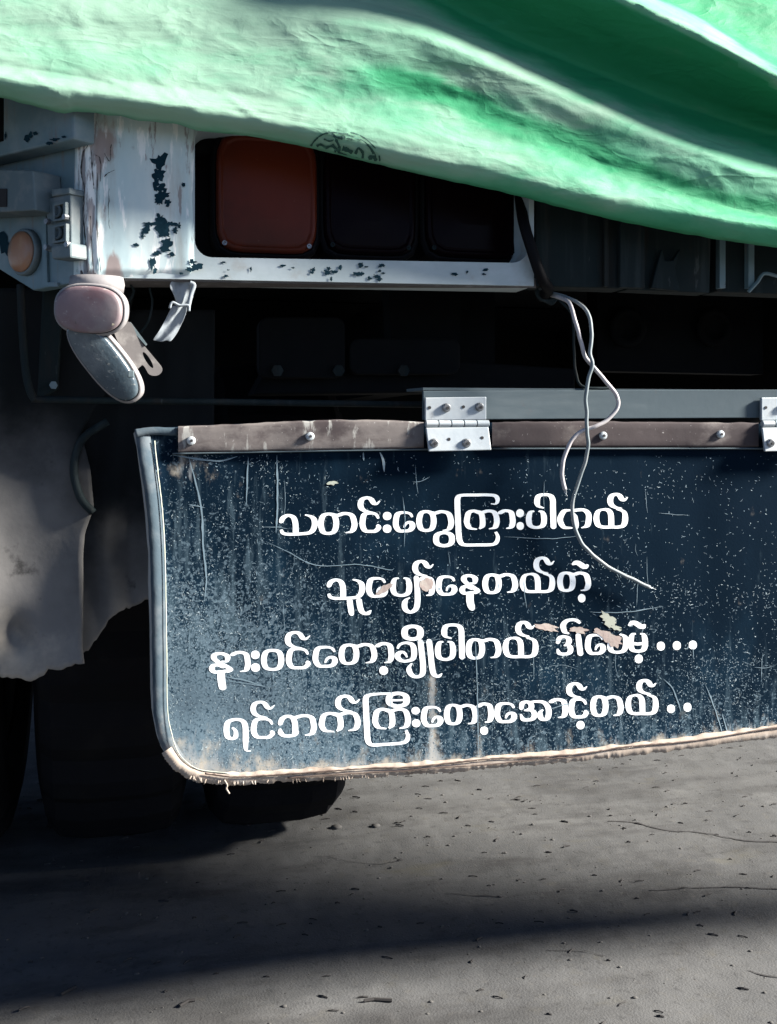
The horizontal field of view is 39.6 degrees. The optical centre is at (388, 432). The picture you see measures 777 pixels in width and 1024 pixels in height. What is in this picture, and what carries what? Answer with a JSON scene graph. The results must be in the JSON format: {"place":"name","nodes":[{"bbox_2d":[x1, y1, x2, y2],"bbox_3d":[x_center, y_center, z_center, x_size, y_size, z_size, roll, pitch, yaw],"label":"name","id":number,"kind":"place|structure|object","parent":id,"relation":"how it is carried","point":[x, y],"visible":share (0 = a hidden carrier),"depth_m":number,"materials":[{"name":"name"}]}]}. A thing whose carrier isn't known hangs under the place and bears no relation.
{"place":"outdoors","nodes":[
{"label":"outdoors","id":0,"kind":"place"},
{"bbox_2d":[0,702,776,1023],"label":"road","id":1,"kind":"structure","parent":0,"point":[670,956],"depth_m":2.01,"materials":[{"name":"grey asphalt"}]},
{"bbox_2d":[60,985,76,995],"bbox_3d":[-0.504,0.879,1.700,0.006,0.004,0.030,0,0,35],"label":"twig","id":2,"kind":"object","parent":1,"relation":"on","point":[68,990],"visible":1,"depth_m":1.70,"materials":[{"name":"wood"}]},
{"bbox_2d":[179,998,194,1006],"bbox_3d":[-0.310,0.877,1.661,0.028,0.005,0.008,0,0,-44],"label":"twig","id":3,"kind":"object","parent":1,"relation":"on","point":[186,1002],"visible":1,"depth_m":1.66,"materials":[{"name":"wood"}]},
{"bbox_2d":[331,824,341,829],"bbox_3d":[-0.116,0.877,2.401,0.027,0.010,0.022,0,0,-14],"label":"stone","id":4,"kind":"object","parent":1,"relation":"on","point":[336,826],"visible":1,"depth_m":2.39,"materials":[{"name":"grey stone"}]},
{"bbox_2d":[371,823,379,827],"bbox_3d":[-0.029,0.879,2.413,0.019,0.009,0.019,0,0,17],"label":"stone","id":5,"kind":"object","parent":1,"relation":"on","point":[374,825],"visible":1,"depth_m":2.41,"materials":[{"name":"grey stone"}]},
{"bbox_2d":[364,997,391,1002],"bbox_3d":[-0.016,0.876,1.667,0.044,0.005,0.009,0,0,-3],"label":"twig","id":6,"kind":"object","parent":1,"relation":"on","point":[378,999],"visible":1,"depth_m":1.67,"materials":[{"name":"wood"}]},
{"bbox_2d":[0,98,776,837],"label":"truck","id":7,"kind":"object","parent":1,"relation":"on","point":[286,530],"visible":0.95,"depth_m":1.60,"materials":[{"name":"metal"}]},
{"bbox_2d":[153,281,195,341],"bbox_3d":[-0.290,-0.164,1.468,0.057,0.084,0.019,0,0,-14],"label":"torn strip","id":8,"kind":"object","parent":7,"relation":"hanging from","point":[183,293],"visible":1,"depth_m":1.47,"materials":[{"name":"silver metal"}]},
{"bbox_2d":[0,0,776,247],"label":"tarpaulin","id":9,"kind":"object","parent":7,"relation":"on","point":[659,114],"visible":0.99,"depth_m":1.50,"materials":[{"name":"green fabric"}]},
{"bbox_2d":[514,195,557,304],"bbox_3d":[0.223,-0.278,1.600,0.069,0.173,0.081,0,0,1],"label":"cable bundle","id":10,"kind":"object","parent":7,"relation":"attached to","point":[545,293],"visible":0.94,"depth_m":1.57,"materials":[{"name":"black plastic"}]},
{"bbox_2d":[557,299,608,389],"bbox_3d":[0.285,-0.141,1.638,0.108,0.153,0.015,0,0,5],"label":"loose cable","id":11,"kind":"object","parent":7,"relation":"attached to","point":[574,354],"visible":0.74,"depth_m":1.64,"materials":[{"name":"plastic"}]},
{"bbox_2d":[550,295,619,495],"bbox_3d":[0.276,-0.060,1.590,0.118,0.307,0.055,0,0,28],"label":"loose cable","id":12,"kind":"object","parent":7,"relation":"attached to","point":[603,379],"visible":0.99,"depth_m":1.57,"materials":[{"name":"plastic"}]},
{"bbox_2d":[539,288,655,589],"bbox_3d":[0.313,0.009,1.598,0.176,0.457,0.071,0,0,4],"label":"loose cable","id":13,"kind":"object","parent":7,"relation":"attached to","point":[582,469],"visible":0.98,"depth_m":1.58,"materials":[{"name":"plastic"}]},
{"bbox_2d":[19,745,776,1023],"bbox_3d":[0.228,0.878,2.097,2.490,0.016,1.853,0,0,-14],"label":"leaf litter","id":14,"kind":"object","parent":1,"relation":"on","point":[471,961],"visible":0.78,"depth_m":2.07,"materials":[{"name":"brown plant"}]}
]}

